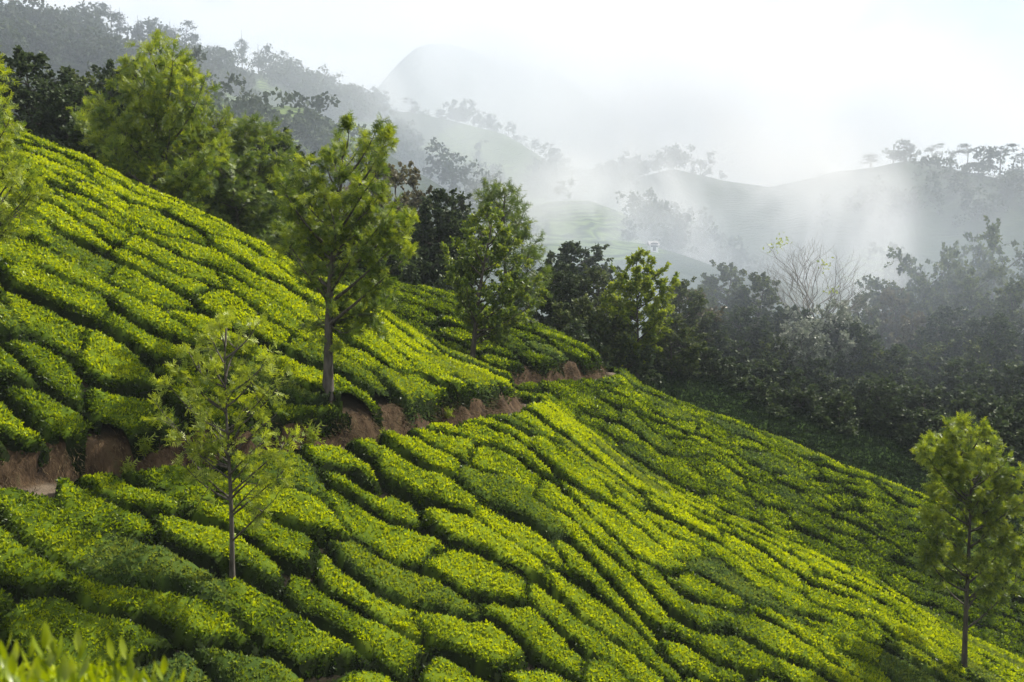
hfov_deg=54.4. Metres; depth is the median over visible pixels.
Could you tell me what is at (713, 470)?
tea bush
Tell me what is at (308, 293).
tea bush
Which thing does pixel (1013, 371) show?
broadleaf tree
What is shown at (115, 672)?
tea shoot
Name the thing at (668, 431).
tea bush
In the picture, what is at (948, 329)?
broadleaf tree
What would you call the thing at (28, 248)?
tea bush
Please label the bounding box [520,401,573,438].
tea bush
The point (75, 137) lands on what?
broadleaf tree
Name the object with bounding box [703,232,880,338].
bare tree
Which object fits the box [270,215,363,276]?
shrub
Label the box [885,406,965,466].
broadleaf tree
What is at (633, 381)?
tea bush
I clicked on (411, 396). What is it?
tea bush
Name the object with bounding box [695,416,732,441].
tea bush
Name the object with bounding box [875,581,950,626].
tea bush
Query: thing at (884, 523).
tea bush
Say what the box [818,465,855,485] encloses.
tea bush
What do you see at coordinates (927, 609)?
tea bush
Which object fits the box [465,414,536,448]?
tea bush
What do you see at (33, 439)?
tea bush
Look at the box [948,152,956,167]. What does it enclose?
skyline tree
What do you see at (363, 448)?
tea bush
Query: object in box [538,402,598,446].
tea bush
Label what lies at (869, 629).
tea bush
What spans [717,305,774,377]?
broadleaf tree
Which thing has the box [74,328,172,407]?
tea bush
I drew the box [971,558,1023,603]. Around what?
tea bush
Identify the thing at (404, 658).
tea bush
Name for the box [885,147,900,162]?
skyline tree
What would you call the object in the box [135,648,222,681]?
tea bush
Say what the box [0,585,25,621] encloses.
tea bush
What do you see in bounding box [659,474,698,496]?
tea bush
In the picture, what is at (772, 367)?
shrub
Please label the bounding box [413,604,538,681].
tea bush
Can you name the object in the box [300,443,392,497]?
tea bush
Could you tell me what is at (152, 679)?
tea shoot
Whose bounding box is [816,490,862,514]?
tea bush
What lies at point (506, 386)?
tea bush
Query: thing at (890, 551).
tea bush
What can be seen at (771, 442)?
tea bush
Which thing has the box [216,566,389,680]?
tea bush
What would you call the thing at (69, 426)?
tea bush
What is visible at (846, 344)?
flowering shrub
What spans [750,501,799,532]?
tea bush
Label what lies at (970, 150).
skyline tree
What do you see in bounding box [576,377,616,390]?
tea bush
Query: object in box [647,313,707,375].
shrub
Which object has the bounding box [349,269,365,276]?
tea bush
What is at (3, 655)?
tea shoot
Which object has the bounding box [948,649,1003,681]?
tea bush
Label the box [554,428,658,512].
tea bush
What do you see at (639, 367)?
shrub
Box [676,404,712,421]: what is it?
tea bush
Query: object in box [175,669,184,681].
tea shoot
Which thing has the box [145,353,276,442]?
tea bush
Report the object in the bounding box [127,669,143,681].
tea shoot
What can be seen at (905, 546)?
tea bush
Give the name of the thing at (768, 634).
tea bush
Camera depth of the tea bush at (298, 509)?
23.67 m
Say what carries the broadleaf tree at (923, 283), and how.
on the terrain at (574, 122)
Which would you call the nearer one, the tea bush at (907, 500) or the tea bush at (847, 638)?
the tea bush at (847, 638)
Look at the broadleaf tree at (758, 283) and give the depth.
71.43 m
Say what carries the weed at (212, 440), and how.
on the hillside
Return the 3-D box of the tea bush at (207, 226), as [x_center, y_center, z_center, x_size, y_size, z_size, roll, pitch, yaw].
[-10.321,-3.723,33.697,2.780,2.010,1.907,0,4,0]
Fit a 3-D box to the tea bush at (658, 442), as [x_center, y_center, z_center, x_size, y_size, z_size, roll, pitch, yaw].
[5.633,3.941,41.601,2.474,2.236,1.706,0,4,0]
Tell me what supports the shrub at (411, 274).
on the hillside
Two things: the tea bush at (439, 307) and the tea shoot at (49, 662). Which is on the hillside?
the tea bush at (439, 307)
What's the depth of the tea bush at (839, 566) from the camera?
35.54 m
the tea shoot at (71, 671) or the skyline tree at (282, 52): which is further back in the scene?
the skyline tree at (282, 52)
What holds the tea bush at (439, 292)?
on the hillside
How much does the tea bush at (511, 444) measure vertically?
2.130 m
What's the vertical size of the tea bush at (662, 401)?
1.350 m
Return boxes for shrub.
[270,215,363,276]
[388,244,455,290]
[538,320,608,366]
[547,293,619,364]
[581,301,638,369]
[604,335,662,385]
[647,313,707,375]
[675,342,749,389]
[706,360,771,394]
[739,351,805,395]
[784,297,881,379]
[815,371,893,428]
[880,375,972,436]
[895,409,1006,470]
[941,401,1023,478]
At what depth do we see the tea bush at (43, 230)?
28.53 m
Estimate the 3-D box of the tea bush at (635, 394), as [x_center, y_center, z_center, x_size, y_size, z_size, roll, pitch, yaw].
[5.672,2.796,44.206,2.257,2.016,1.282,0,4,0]
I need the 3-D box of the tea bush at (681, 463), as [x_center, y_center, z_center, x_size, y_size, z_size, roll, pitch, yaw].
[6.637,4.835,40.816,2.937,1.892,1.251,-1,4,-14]
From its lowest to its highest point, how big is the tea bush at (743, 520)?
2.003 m
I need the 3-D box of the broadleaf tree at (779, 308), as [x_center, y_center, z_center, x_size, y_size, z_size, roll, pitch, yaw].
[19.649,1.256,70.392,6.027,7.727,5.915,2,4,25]
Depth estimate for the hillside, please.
24.36 m
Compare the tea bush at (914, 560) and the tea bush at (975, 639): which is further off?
the tea bush at (914, 560)
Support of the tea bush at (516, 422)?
on the hillside
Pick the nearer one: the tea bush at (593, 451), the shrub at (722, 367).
the tea bush at (593, 451)
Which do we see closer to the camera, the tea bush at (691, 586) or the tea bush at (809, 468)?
the tea bush at (691, 586)
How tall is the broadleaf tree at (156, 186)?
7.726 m
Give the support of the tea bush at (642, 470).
on the hillside
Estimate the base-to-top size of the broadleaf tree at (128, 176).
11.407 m
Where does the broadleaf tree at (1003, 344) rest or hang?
on the terrain at (574, 122)
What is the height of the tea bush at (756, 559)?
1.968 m
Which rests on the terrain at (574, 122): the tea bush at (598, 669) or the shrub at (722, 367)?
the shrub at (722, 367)
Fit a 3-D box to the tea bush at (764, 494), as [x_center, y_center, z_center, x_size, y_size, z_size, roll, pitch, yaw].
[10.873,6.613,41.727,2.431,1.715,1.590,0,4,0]
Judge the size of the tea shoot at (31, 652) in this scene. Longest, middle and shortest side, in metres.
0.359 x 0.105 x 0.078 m
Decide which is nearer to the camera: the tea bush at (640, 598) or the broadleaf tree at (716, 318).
the tea bush at (640, 598)
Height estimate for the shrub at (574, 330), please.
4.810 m
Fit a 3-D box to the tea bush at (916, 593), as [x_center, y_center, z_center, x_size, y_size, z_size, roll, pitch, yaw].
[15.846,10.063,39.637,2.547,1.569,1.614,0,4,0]
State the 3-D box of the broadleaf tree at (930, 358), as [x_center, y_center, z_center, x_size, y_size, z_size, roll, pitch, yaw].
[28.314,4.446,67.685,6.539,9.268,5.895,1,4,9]
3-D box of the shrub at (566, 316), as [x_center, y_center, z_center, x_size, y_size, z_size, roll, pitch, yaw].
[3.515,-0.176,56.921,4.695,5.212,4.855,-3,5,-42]
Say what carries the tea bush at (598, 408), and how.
on the hillside
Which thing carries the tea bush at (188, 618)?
on the hillside
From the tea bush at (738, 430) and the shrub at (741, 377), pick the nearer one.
the tea bush at (738, 430)
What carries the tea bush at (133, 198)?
on the hillside
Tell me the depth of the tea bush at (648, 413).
43.27 m
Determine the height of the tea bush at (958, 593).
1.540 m
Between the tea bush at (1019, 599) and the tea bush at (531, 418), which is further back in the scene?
the tea bush at (1019, 599)
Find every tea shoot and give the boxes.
[0,634,19,681]
[4,639,28,681]
[15,635,39,681]
[19,659,34,681]
[24,655,40,681]
[31,621,56,681]
[37,622,67,681]
[60,656,76,681]
[66,628,89,681]
[88,658,100,681]
[103,636,121,681]
[115,636,134,681]
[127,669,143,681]
[143,661,156,681]
[155,656,174,681]
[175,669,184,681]
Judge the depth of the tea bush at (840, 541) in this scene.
41.27 m
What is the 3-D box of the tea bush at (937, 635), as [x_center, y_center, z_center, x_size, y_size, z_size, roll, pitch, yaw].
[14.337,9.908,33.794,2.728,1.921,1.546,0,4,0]
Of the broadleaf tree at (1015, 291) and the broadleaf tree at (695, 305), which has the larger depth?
the broadleaf tree at (1015, 291)
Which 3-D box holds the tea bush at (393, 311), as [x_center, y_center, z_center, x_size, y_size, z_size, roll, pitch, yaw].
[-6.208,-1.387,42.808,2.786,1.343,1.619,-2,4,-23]
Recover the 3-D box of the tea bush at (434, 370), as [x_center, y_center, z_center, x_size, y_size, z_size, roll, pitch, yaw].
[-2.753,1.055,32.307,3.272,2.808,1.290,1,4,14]
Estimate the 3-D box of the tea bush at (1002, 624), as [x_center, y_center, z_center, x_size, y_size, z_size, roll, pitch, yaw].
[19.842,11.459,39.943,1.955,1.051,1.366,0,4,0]
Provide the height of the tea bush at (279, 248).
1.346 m
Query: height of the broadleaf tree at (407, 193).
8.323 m
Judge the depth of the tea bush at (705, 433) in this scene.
44.00 m
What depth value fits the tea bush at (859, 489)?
45.35 m
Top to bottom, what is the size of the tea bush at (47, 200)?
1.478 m
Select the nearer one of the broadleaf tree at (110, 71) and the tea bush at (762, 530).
the tea bush at (762, 530)
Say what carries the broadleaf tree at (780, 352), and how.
on the terrain at (574, 122)
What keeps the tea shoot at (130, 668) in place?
on the foreground tea bush at (84, 677)
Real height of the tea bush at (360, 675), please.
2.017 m
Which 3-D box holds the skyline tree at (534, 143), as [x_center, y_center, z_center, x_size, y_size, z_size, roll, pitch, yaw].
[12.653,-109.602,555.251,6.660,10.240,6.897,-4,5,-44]
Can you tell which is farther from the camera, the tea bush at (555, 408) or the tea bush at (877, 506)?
the tea bush at (877, 506)
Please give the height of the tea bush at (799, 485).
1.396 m
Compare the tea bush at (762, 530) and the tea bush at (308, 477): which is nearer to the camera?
the tea bush at (308, 477)
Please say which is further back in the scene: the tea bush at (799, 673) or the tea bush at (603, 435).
the tea bush at (603, 435)
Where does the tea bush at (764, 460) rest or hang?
on the hillside
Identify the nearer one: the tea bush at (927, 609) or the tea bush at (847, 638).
the tea bush at (847, 638)
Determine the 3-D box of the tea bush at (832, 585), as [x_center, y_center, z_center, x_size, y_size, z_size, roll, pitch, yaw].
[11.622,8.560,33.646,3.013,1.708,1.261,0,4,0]
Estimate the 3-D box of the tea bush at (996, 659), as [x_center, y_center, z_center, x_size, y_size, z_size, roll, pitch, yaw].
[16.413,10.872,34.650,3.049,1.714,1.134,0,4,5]
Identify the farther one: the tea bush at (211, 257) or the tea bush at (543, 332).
the tea bush at (543, 332)
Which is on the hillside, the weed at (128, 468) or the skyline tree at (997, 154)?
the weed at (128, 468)
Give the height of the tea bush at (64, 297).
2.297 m
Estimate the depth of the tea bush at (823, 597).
32.60 m
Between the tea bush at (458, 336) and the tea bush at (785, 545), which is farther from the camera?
the tea bush at (458, 336)
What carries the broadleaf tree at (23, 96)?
on the terrain at (574, 122)
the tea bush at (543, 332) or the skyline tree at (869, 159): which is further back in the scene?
the skyline tree at (869, 159)
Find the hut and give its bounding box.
[646,241,659,252]
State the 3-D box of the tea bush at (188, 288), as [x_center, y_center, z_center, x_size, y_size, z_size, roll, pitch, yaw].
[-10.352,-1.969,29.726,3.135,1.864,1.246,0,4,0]
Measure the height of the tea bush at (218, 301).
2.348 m
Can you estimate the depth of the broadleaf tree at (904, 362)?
65.56 m
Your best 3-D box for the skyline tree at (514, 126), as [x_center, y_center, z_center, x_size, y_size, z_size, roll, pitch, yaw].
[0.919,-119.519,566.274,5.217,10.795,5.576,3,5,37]
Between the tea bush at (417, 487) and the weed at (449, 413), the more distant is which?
the weed at (449, 413)
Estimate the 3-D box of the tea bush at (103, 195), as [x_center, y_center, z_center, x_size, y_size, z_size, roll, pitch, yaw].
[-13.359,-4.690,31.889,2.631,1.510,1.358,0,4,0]
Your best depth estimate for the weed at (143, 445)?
23.81 m
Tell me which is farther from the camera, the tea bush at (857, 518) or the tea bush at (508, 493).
the tea bush at (857, 518)
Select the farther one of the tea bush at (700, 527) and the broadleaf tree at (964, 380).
the broadleaf tree at (964, 380)
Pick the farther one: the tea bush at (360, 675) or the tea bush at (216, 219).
the tea bush at (216, 219)
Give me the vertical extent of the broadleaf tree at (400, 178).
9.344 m
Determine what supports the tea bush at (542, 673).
on the hillside
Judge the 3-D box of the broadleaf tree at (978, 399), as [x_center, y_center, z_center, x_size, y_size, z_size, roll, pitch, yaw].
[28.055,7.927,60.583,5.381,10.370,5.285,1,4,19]
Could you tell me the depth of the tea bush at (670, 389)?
57.80 m
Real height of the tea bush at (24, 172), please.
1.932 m
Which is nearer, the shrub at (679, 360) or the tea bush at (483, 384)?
the tea bush at (483, 384)
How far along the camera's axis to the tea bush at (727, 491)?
40.45 m
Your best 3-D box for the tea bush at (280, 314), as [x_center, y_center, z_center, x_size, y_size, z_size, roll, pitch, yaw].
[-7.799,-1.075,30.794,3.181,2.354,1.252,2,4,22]
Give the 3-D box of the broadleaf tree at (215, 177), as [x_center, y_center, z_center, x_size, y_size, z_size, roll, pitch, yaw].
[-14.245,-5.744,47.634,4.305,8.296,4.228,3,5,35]
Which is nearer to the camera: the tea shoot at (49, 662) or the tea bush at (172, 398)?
the tea shoot at (49, 662)
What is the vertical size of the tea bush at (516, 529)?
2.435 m
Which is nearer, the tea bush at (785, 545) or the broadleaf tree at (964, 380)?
the tea bush at (785, 545)
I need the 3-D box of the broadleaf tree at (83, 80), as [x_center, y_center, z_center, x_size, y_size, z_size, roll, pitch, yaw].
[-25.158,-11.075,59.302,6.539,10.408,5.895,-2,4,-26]
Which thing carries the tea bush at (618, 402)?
on the hillside
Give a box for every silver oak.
[0,54,52,259]
[65,27,237,211]
[266,110,419,400]
[440,201,548,358]
[472,177,553,318]
[600,247,680,377]
[911,409,1023,666]
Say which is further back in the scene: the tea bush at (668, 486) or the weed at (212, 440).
the tea bush at (668, 486)
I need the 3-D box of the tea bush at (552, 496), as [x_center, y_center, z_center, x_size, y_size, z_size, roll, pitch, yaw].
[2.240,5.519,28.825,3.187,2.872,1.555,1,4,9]
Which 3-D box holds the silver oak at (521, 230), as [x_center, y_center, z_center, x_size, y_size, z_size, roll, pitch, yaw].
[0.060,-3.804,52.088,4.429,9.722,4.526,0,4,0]
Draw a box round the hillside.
[0,178,1015,681]
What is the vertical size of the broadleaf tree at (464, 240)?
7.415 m
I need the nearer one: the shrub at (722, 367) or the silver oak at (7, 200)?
the silver oak at (7, 200)
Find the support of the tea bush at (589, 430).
on the hillside
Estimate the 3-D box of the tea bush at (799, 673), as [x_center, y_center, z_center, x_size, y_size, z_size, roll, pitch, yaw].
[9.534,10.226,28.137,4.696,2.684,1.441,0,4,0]
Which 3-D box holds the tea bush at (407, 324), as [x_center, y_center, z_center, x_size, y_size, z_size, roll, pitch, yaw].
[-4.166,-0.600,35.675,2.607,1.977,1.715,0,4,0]
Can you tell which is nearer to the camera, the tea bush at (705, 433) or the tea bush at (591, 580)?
the tea bush at (591, 580)
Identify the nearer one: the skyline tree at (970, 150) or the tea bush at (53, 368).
the tea bush at (53, 368)
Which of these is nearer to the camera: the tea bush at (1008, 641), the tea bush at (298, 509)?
the tea bush at (298, 509)
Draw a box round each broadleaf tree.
[0,45,93,135]
[17,77,99,155]
[51,112,154,186]
[60,66,114,96]
[85,58,148,125]
[123,123,168,187]
[130,147,199,203]
[183,140,250,222]
[196,143,286,248]
[210,104,309,244]
[251,126,318,223]
[257,193,308,248]
[291,150,329,213]
[341,213,385,270]
[342,160,432,242]
[342,176,410,231]
[360,240,406,282]
[391,218,457,266]
[401,188,494,287]
[459,207,490,298]
[526,266,581,329]
[529,240,626,333]
[570,263,639,337]
[639,276,720,359]
[664,289,726,351]
[681,282,740,322]
[687,318,755,375]
[697,259,769,328]
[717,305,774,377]
[724,269,799,349]
[733,375,794,416]
[751,304,831,375]
[753,331,827,389]
[768,378,834,427]
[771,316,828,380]
[782,355,853,405]
[794,387,885,435]
[806,317,890,382]
[834,290,888,358]
[842,342,915,418]
[842,343,937,406]
[851,373,910,440]
[855,240,984,350]
[864,287,920,353]
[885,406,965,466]
[888,310,938,371]
[907,304,982,389]
[907,339,967,404]
[912,258,1023,352]
[920,356,1007,415]
[935,334,1023,402]
[938,387,1018,469]
[948,215,1023,351]
[956,310,1023,391]
[975,361,1023,415]
[979,277,1023,361]
[987,394,1023,470]
[1019,327,1023,385]
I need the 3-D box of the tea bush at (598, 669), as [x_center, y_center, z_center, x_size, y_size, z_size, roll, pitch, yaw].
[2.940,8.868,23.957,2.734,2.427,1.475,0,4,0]
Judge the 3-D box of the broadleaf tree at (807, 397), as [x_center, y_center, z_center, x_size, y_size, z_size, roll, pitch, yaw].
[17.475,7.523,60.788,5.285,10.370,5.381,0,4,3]
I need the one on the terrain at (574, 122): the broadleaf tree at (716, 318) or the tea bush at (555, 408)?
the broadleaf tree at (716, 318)
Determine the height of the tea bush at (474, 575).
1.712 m
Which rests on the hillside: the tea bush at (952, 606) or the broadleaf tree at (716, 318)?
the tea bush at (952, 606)
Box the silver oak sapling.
[141,305,305,578]
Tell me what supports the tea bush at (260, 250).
on the hillside
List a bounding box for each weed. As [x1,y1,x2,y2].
[119,456,139,476]
[134,432,158,459]
[202,430,222,454]
[300,419,325,444]
[444,406,453,417]
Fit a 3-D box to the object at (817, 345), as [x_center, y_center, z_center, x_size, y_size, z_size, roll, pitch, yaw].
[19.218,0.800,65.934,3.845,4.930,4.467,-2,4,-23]
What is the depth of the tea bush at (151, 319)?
27.34 m
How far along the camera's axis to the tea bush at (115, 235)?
30.05 m
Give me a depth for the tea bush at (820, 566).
34.32 m
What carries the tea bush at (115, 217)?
on the hillside
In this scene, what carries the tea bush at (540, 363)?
on the hillside
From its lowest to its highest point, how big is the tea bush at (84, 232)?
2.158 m
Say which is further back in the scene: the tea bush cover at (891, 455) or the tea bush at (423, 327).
the tea bush cover at (891, 455)
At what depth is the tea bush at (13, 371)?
23.84 m
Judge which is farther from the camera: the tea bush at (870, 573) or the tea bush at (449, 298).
the tea bush at (449, 298)
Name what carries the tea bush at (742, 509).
on the hillside
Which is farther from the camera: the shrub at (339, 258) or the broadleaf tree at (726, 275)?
the broadleaf tree at (726, 275)
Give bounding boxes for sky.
[0,0,1023,186]
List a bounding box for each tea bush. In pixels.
[0,128,50,149]
[0,150,84,197]
[0,161,65,198]
[0,180,52,208]
[0,206,56,250]
[0,231,48,263]
[0,258,116,331]
[0,288,91,357]
[0,298,31,343]
[0,334,90,412]
[0,346,49,396]
[0,385,101,475]
[0,389,53,466]
[0,487,109,569]
[0,511,72,599]
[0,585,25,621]
[0,590,185,676]
[0,641,24,677]
[0,658,155,681]
[3,142,93,178]
[7,145,101,186]
[21,129,67,149]
[23,202,114,260]
[25,134,105,169]
[31,246,124,294]
[36,191,131,249]
[49,180,142,237]
[49,225,121,280]
[53,477,165,545]
[56,172,132,215]
[67,568,272,658]
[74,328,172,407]
[74,471,189,521]
[78,531,235,608]
[85,381,198,460]
[88,160,206,218]
[88,164,136,182]
[91,171,168,214]
[101,311,214,374]
[105,265,198,314]
[109,289,210,349]
[112,244,214,301]
[120,234,230,290]
[120,463,228,505]
[126,204,214,247]
[133,180,207,214]
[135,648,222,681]
[138,226,261,289]
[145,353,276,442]
[153,513,284,601]
[157,304,275,364]
[164,201,250,244]
[166,381,270,456]
[181,497,317,577]
[188,639,303,681]
[191,289,295,355]
[191,461,355,550]
[202,344,329,406]
[203,214,286,257]
[207,234,303,293]
[211,447,328,497]
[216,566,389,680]
[217,269,305,333]
[221,224,294,262]
[246,240,326,291]
[257,271,325,327]
[262,240,293,255]
[263,400,351,440]
[268,249,351,296]
[273,350,383,427]
[281,337,390,402]
[281,574,433,681]
[292,324,390,371]
[297,284,388,332]
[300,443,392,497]
[313,548,428,651]
[316,461,425,535]
[317,664,397,681]
[319,274,348,288]
[324,489,453,575]
[326,534,488,622]
[333,295,441,354]
[333,314,422,376]
[341,280,383,290]
[343,274,365,281]
[344,436,384,471]
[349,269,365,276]
[350,292,440,352]
[374,365,435,427]
[374,446,479,515]
[377,279,411,286]
[377,305,426,339]
[377,430,463,482]
[378,289,424,304]
[381,300,399,314]
[384,332,477,410]
[387,284,442,299]
[393,297,440,328]
[400,368,461,422]
[403,318,446,341]
[407,427,477,463]
[411,284,456,302]
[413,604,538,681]
[414,649,500,681]
[416,349,501,408]
[418,540,527,608]
[419,503,555,601]
[422,295,460,316]
[426,337,516,396]
[426,421,469,438]
[430,326,478,347]
[437,338,481,360]
[439,313,485,339]
[439,351,515,403]
[443,296,488,313]
[453,303,468,314]
[453,420,558,485]
[456,462,570,545]
[465,340,520,362]
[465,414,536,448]
[468,440,542,495]
[473,497,579,585]
[476,601,587,681]
[480,351,526,378]
[486,330,532,354]
[487,413,541,435]
[494,664,575,681]
[507,328,550,344]
[508,409,562,444]
[512,321,536,335]
[517,349,564,377]
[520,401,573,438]
[525,340,568,366]
[525,573,612,662]
[530,324,581,348]
[530,433,620,510]
[533,391,579,420]
[533,479,640,581]
[535,394,579,422]
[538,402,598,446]
[539,379,577,401]
[539,400,602,442]
[545,562,686,681]
[548,337,596,375]
[549,535,668,663]
[552,441,649,511]
[553,509,683,644]
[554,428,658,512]
[555,332,601,361]
[556,378,600,398]
[557,478,689,579]
[565,413,644,475]
[569,427,652,496]
[575,392,621,425]
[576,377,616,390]
[576,404,606,432]
[581,423,673,487]
[581,652,630,681]
[585,423,622,451]
[587,432,671,495]
[593,387,645,418]
[605,386,667,424]
[605,420,643,447]
[611,488,707,562]
[611,636,675,681]
[617,369,649,393]
[617,383,665,418]
[617,408,674,457]
[619,441,663,477]
[625,454,658,475]
[633,558,740,636]
[634,411,690,440]
[635,387,677,408]
[639,509,715,548]
[641,436,709,481]
[641,472,721,514]
[644,492,723,542]
[646,386,677,403]
[649,375,689,385]
[650,383,687,396]
[650,488,737,537]
[652,455,711,495]
[653,404,697,422]
[657,567,750,614]
[658,636,745,681]
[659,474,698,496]
[659,602,790,681]
[663,416,700,435]
[667,488,728,525]
[668,436,712,457]
[669,483,726,513]
[675,400,714,416]
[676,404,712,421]
[685,454,751,496]
[685,555,810,626]
[687,434,736,457]
[692,424,734,448]
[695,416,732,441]
[698,491,764,521]
[701,482,758,508]
[703,539,830,622]
[709,449,765,484]
[712,412,756,430]
[712,416,761,442]
[714,512,795,552]
[718,511,788,540]
[718,530,808,600]
[719,512,804,551]
[728,433,770,452]
[730,524,820,585]
[731,444,787,475]
[732,453,780,485]
[735,611,830,676]
[740,595,845,666]
[743,477,798,512]
[748,428,791,452]
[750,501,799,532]
[755,518,806,543]
[756,428,796,444]
[766,446,823,481]
[766,483,803,503]
[768,452,812,480]
[770,651,836,681]
[772,473,818,494]
[783,509,833,546]
[784,442,832,461]
[790,548,890,605]
[792,541,853,573]
[795,501,842,533]
[798,574,880,618]
[799,611,886,663]
[800,491,839,520]
[801,528,852,563]
[806,476,848,494]
[808,564,903,622]
[812,459,863,478]
[815,452,851,470]
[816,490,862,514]
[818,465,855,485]
[823,608,896,649]
[823,661,863,681]
[825,525,867,552]
[832,644,895,681]
[834,518,878,542]
[838,509,881,535]
[839,422,876,437]
[840,483,899,508]
[845,548,896,575]
[848,572,945,628]
[849,561,901,595]
[852,476,894,499]
[857,493,908,519]
[858,462,904,483]
[861,511,908,539]
[864,582,943,631]
[865,536,914,569]
[868,610,973,681]
[874,645,944,681]
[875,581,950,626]
[877,530,919,557]
[878,573,937,610]
[881,483,927,510]
[885,640,970,681]
[889,561,936,591]
[891,516,931,532]
[891,601,978,664]
[894,522,940,544]
[897,504,942,528]
[904,553,961,581]
[912,490,943,505]
[913,602,951,625]
[924,610,977,640]
[931,605,990,642]
[934,591,989,628]
[936,579,986,615]
[940,529,979,550]
[942,560,1001,585]
[943,623,1023,668]
[944,628,1023,675]
[947,623,1022,662]
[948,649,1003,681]
[950,564,1015,609]
[955,578,1019,621]
[968,647,1023,681]
[969,635,1023,661]
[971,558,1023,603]
[979,551,1023,581]
[980,626,1023,654]
[986,612,1023,639]
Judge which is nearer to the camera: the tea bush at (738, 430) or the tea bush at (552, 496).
the tea bush at (552, 496)
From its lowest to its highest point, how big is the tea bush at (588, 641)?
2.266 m
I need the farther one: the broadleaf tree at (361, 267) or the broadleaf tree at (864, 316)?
the broadleaf tree at (864, 316)
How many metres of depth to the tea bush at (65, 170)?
32.27 m
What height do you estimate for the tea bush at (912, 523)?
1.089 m
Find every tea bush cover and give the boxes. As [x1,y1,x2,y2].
[0,126,1023,681]
[615,362,1023,534]
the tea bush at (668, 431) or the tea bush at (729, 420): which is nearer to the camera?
the tea bush at (668, 431)
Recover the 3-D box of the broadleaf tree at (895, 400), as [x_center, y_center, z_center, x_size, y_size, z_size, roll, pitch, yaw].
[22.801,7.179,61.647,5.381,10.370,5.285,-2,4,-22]
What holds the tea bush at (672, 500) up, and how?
on the hillside
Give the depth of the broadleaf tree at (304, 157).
57.12 m
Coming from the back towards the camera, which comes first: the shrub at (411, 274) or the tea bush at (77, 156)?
the shrub at (411, 274)
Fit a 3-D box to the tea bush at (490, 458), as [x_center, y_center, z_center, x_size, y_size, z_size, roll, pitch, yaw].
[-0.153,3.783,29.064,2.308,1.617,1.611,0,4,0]
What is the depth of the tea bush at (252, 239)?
34.85 m
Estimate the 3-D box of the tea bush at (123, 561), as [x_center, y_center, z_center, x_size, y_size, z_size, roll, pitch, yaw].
[-7.370,4.795,20.895,3.121,1.530,1.246,-1,4,-11]
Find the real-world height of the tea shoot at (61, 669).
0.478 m
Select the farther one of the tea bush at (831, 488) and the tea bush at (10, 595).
the tea bush at (831, 488)
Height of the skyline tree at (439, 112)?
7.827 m
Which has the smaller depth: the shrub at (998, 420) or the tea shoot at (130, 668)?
the tea shoot at (130, 668)
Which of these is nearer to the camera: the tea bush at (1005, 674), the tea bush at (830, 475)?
the tea bush at (1005, 674)
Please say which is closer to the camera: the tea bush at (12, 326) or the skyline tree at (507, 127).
the tea bush at (12, 326)
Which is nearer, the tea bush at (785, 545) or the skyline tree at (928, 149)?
the tea bush at (785, 545)
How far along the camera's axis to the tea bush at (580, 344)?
46.85 m
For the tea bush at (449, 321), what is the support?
on the hillside
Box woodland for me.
[0,0,1023,348]
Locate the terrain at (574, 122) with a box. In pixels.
[0,42,1023,419]
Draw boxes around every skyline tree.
[95,2,122,32]
[110,13,128,35]
[130,16,145,40]
[163,24,178,35]
[177,20,200,42]
[192,32,201,46]
[234,30,248,66]
[249,50,268,73]
[279,50,291,63]
[402,97,417,112]
[435,109,447,117]
[505,121,512,136]
[510,124,516,138]
[530,136,541,152]
[859,153,880,167]
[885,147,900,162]
[903,143,916,161]
[923,143,945,156]
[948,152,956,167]
[955,143,976,162]
[988,142,1018,178]
[1009,147,1023,176]
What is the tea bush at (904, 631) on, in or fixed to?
on the hillside
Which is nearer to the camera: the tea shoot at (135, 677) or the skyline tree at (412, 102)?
the tea shoot at (135, 677)
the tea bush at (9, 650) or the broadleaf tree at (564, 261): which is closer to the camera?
the tea bush at (9, 650)
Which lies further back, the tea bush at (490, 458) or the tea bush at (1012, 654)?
the tea bush at (1012, 654)
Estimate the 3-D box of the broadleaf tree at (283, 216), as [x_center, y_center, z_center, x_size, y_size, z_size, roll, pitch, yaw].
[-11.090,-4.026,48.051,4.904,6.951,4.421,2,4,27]
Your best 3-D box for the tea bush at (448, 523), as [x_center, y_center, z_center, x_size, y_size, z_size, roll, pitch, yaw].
[-0.640,5.580,25.912,3.657,2.495,1.367,0,4,0]
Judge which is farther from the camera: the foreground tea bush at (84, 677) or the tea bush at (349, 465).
the tea bush at (349, 465)
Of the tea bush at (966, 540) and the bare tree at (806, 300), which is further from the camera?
the bare tree at (806, 300)
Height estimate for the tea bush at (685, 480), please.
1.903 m
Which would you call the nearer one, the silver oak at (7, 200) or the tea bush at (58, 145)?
the silver oak at (7, 200)
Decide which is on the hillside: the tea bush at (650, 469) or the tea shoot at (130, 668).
the tea bush at (650, 469)
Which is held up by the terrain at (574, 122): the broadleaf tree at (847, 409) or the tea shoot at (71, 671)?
the broadleaf tree at (847, 409)
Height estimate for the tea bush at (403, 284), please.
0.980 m
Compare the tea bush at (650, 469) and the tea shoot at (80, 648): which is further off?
the tea bush at (650, 469)
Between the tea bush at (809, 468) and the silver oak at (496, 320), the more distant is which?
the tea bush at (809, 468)
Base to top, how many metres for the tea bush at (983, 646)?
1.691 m
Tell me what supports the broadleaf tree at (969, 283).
on the terrain at (574, 122)
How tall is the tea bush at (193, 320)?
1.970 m
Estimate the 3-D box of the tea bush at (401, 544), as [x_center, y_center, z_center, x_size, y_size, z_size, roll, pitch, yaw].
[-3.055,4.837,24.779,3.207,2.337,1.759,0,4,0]
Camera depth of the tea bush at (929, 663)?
31.55 m
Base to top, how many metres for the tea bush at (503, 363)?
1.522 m
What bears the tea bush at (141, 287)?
on the hillside
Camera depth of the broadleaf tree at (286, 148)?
53.82 m

